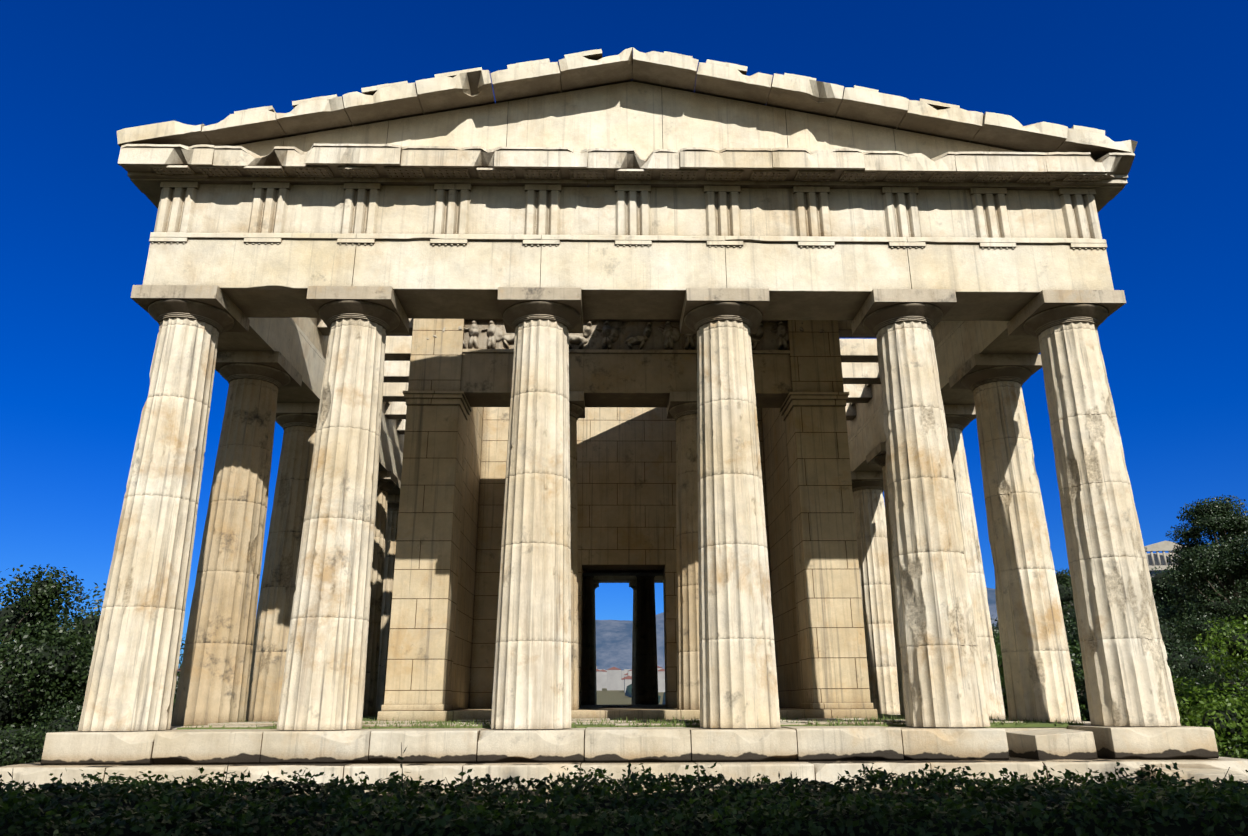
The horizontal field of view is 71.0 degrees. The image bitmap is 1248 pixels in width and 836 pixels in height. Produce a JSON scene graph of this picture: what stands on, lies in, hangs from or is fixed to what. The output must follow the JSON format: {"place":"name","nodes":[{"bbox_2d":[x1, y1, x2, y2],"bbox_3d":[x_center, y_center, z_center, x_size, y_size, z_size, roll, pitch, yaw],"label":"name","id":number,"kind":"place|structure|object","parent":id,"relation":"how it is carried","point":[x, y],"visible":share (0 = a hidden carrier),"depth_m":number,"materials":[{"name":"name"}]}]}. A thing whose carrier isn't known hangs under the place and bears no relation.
{"place":"outdoors","nodes":[
{"label":"outdoors","id":0,"kind":"place"},
{"bbox_2d":[0,0,1247,667],"label":"sky","id":1,"kind":"structure","parent":0,"point":[1169,77],"materials":[{"name":"blue"}]},
{"bbox_2d":[597,688,663,704],"bbox_3d":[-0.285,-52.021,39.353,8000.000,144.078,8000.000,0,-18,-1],"label":"ground","id":2,"kind":"structure","parent":0,"point":[605,696],"depth_m":531.14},
{"bbox_2d":[0,689,173,765],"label":"bush","id":3,"kind":"object","parent":2,"relation":"on","point":[24,745],"visible":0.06,"depth_m":14.40,"materials":[{"name":"green plant"}]},
{"bbox_2d":[7,606,176,722],"bbox_3d":[-24.235,12.691,38.672,11.062,8.706,9.892,0,-18,-1],"label":"tree","id":4,"kind":"object","parent":2,"relation":"on","point":[79,703],"depth_m":37.18,"materials":[{"name":"green plant"}]},
{"bbox_2d":[0,564,185,729],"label":"broadleaf tree","id":5,"kind":"object","parent":2,"relation":"on","point":[48,652],"visible":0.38,"depth_m":18.70,"materials":[{"name":"green plant"}]},
{"bbox_2d":[175,666,664,693],"bbox_3d":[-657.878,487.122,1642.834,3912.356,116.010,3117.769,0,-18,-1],"label":"town buildings","id":6,"kind":"structure","parent":2,"relation":"on","point":[613,678],"depth_m":741.66,"materials":[{"name":"tile"}]},
{"bbox_2d":[0,743,1247,835],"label":"hedge","id":7,"kind":"object","parent":2,"relation":"on","point":[1160,805],"visible":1,"depth_m":5.01,"materials":[{"name":"green plant"}]},
{"bbox_2d":[0,714,1247,802],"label":"temple steps","id":8,"kind":"structure","parent":2,"relation":"on","point":[823,753],"depth_m":10.07,"materials":[{"name":"stone"}]},
{"bbox_2d":[78,285,249,730],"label":"column","id":9,"kind":"structure","parent":8,"relation":"on","point":[131,683],"depth_m":11.16,"materials":[{"name":"stone"}]},
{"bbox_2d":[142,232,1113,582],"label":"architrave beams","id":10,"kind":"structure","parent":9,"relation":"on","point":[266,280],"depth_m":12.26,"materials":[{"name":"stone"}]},
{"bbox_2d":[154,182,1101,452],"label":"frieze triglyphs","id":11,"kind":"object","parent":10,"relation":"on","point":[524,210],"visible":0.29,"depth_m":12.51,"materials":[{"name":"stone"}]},
{"bbox_2d":[118,143,1134,212],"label":"cornice","id":12,"kind":"structure","parent":11,"relation":"on","point":[149,168],"depth_m":12.33,"materials":[{"name":"stone"}]},
{"bbox_2d":[117,47,1137,161],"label":"pediment","id":13,"kind":"structure","parent":12,"relation":"on","point":[644,105],"depth_m":12.88,"materials":[{"name":"stone"}]},
{"bbox_2d":[171,351,301,725],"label":"column","id":14,"kind":"structure","parent":8,"relation":"on","point":[213,681],"depth_m":13.41,"materials":[{"name":"stone"}]},
{"bbox_2d":[245,403,319,721],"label":"column","id":15,"kind":"structure","parent":8,"relation":"on","point":[297,422],"depth_m":15.86,"materials":[{"name":"stone"}]},
{"bbox_2d":[276,286,409,729],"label":"column","id":16,"kind":"structure","parent":8,"relation":"on","point":[323,684],"depth_m":11.19,"materials":[{"name":"stone"}]},
{"bbox_2d":[363,471,400,715],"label":"column","id":17,"kind":"structure","parent":8,"relation":"on","point":[388,481],"depth_m":21.00,"materials":[{"name":"stone"}]},
{"bbox_2d":[375,495,399,714],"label":"column","id":18,"kind":"structure","parent":8,"relation":"on","point":[391,525],"depth_m":23.32,"materials":[{"name":"stone"}]},
{"bbox_2d":[491,287,582,728],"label":"column","id":19,"kind":"structure","parent":8,"relation":"on","point":[532,678],"depth_m":11.22,"materials":[{"name":"stone"}]},
{"bbox_2d":[593,580,598,704],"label":"column","id":20,"kind":"structure","parent":8,"relation":"on","point":[595,584],"depth_m":40.72,"materials":[{"name":"stone"}]},
{"bbox_2d":[183,718,1019,727],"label":"peristyle floor paving slabs","id":21,"kind":"structure","parent":8,"relation":"on","point":[267,724],"depth_m":11.79,"materials":[{"name":"stone"}]},
{"bbox_2d":[377,318,877,721],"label":"cella walls","id":22,"kind":"structure","parent":8,"relation":"on","point":[442,643],"depth_m":16.03,"materials":[{"name":"stone"}]},
{"bbox_2d":[569,391,584,709],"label":"porch column","id":23,"kind":"structure","parent":22,"relation":"on","point":[576,405],"depth_m":15.38,"materials":[{"name":"stone"}]},
{"bbox_2d":[581,576,594,704],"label":"porch column","id":24,"kind":"structure","parent":22,"relation":"on","point":[588,683],"depth_m":35.83,"materials":[{"name":"stone"}]},
{"bbox_2d":[317,318,880,433],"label":"ceiling beams","id":25,"kind":"structure","parent":22,"relation":"on","point":[860,366],"depth_m":19.00,"materials":[{"name":"beige stone"}]},
{"bbox_2d":[413,318,791,407],"bbox_3d":[-0.170,2.260,26.982,8.020,1.630,22.850,0,-18,-1],"label":"inner architrave","id":26,"kind":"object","parent":22,"relation":"attached to","point":[624,378],"depth_m":16.10,"materials":[{"name":"stone"}]},
{"bbox_2d":[426,320,824,349],"bbox_3d":[0.043,-1.440,16.628,7.900,0.600,0.833,0,-18,-1],"label":"sculpted frieze","id":27,"kind":"object","parent":26,"relation":"attached to","point":[618,335],"visible":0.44,"depth_m":16.32,"materials":[{"name":"stone"}]},
{"bbox_2d":[635,576,658,704],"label":"porch column","id":28,"kind":"structure","parent":22,"relation":"on","point":[646,691],"depth_m":35.88,"materials":[{"name":"stone"}]},
{"bbox_2d":[666,392,699,709],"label":"porch column","id":29,"kind":"structure","parent":22,"relation":"on","point":[681,409],"depth_m":15.23,"materials":[{"name":"stone"}]},
{"bbox_2d":[177,713,1084,729],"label":"peristyle grass","id":30,"kind":"structure","parent":8,"relation":"on","point":[1028,724],"depth_m":11.24,"materials":[{"name":"green plant"}]},
{"bbox_2d":[629,580,636,703],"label":"column","id":31,"kind":"structure","parent":8,"relation":"on","point":[633,584],"depth_m":40.62,"materials":[{"name":"stone"}]},
{"bbox_2d":[680,288,780,727],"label":"column","id":32,"kind":"structure","parent":8,"relation":"on","point":[738,675],"depth_m":11.27,"materials":[{"name":"stone"}]},
{"bbox_2d":[851,472,899,713],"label":"column","id":33,"kind":"structure","parent":8,"relation":"on","point":[870,520],"depth_m":21.07,"materials":[{"name":"stone"}]},
{"bbox_2d":[866,442,904,714],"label":"column","id":34,"kind":"structure","parent":8,"relation":"on","point":[876,454],"depth_m":19.09,"materials":[{"name":"stone"}]},
{"bbox_2d":[851,289,989,726],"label":"column","id":35,"kind":"structure","parent":8,"relation":"on","point":[942,677],"depth_m":11.34,"materials":[{"name":"stone"}]},
{"bbox_2d":[943,405,1004,717],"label":"column","id":36,"kind":"structure","parent":8,"relation":"on","point":[959,418],"depth_m":16.14,"materials":[{"name":"stone"}]},
{"bbox_2d":[949,354,1080,721],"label":"column","id":37,"kind":"structure","parent":8,"relation":"on","point":[1038,675],"depth_m":13.66,"materials":[{"name":"stone"}]},
{"bbox_2d":[1007,290,1180,726],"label":"column","id":38,"kind":"structure","parent":8,"relation":"on","point":[1127,676],"depth_m":11.41,"materials":[{"name":"stone"}]},
{"bbox_2d":[625,684,1088,711],"bbox_3d":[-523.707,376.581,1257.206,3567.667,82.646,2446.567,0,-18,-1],"label":"town trees","id":39,"kind":"object","parent":2,"relation":"on","point":[628,692],"depth_m":530.66,"materials":[{"name":"green plant"}]},
{"bbox_2d":[990,615,1003,676],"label":"tree","id":40,"kind":"object","parent":2,"relation":"on","point":[995,630],"visible":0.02,"depth_m":58.12,"materials":[{"name":"green plant"}]},
{"bbox_2d":[993,633,1087,720],"bbox_3d":[12.943,10.475,34.115,9.242,5.837,9.189,0,-18,-1],"label":"tree","id":41,"kind":"object","parent":2,"relation":"on","point":[1000,664],"visible":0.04,"depth_m":32.34,"materials":[{"name":"green plant"}]},
{"bbox_2d":[1055,568,1083,719],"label":"tree","id":42,"kind":"object","parent":2,"relation":"on","point":[1064,584],"visible":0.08,"depth_m":71.71,"materials":[{"name":"green plant"}]},
{"bbox_2d":[1063,600,1241,720],"bbox_3d":[20.200,9.956,33.852,9.512,6.624,9.072,-7,-19,21],"label":"tree","id":43,"kind":"object","parent":2,"relation":"on","point":[1171,644],"visible":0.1,"depth_m":32.28,"materials":[{"name":"green plant"}]},
{"bbox_2d":[1150,561,1232,655],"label":"tree","id":44,"kind":"object","parent":2,"relation":"on","point":[1161,590],"visible":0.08,"depth_m":67.34,"materials":[{"name":"green plant"}]},
{"bbox_2d":[1158,494,1247,704],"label":"pine tree","id":45,"kind":"object","parent":2,"relation":"on","point":[1222,560],"visible":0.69,"depth_m":24.60,"materials":[{"name":"green plant"}]},
{"bbox_2d":[1172,615,1247,758],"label":"laurel shrub","id":46,"kind":"object","parent":2,"relation":"on","point":[1226,720],"visible":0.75,"depth_m":13.25,"materials":[{"name":"green plant"}]},
{"bbox_2d":[595,587,997,669],"bbox_3d":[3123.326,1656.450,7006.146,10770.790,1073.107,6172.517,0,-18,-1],"label":"mountain","id":47,"kind":"structure","parent":0,"point":[613,643],"depth_m":8229.75,"materials":[{"name":"grey stone"}]},
{"bbox_3d":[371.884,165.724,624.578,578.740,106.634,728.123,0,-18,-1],"label":"acropolis hill","id":48,"kind":"structure","parent":0,"visible":0},
{"bbox_2d":[1144,541,1185,574],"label":"distant temple","id":49,"kind":"structure","parent":48,"relation":"on","point":[1157,559],"depth_m":620.73,"materials":[{"name":"stone"}]}
]}

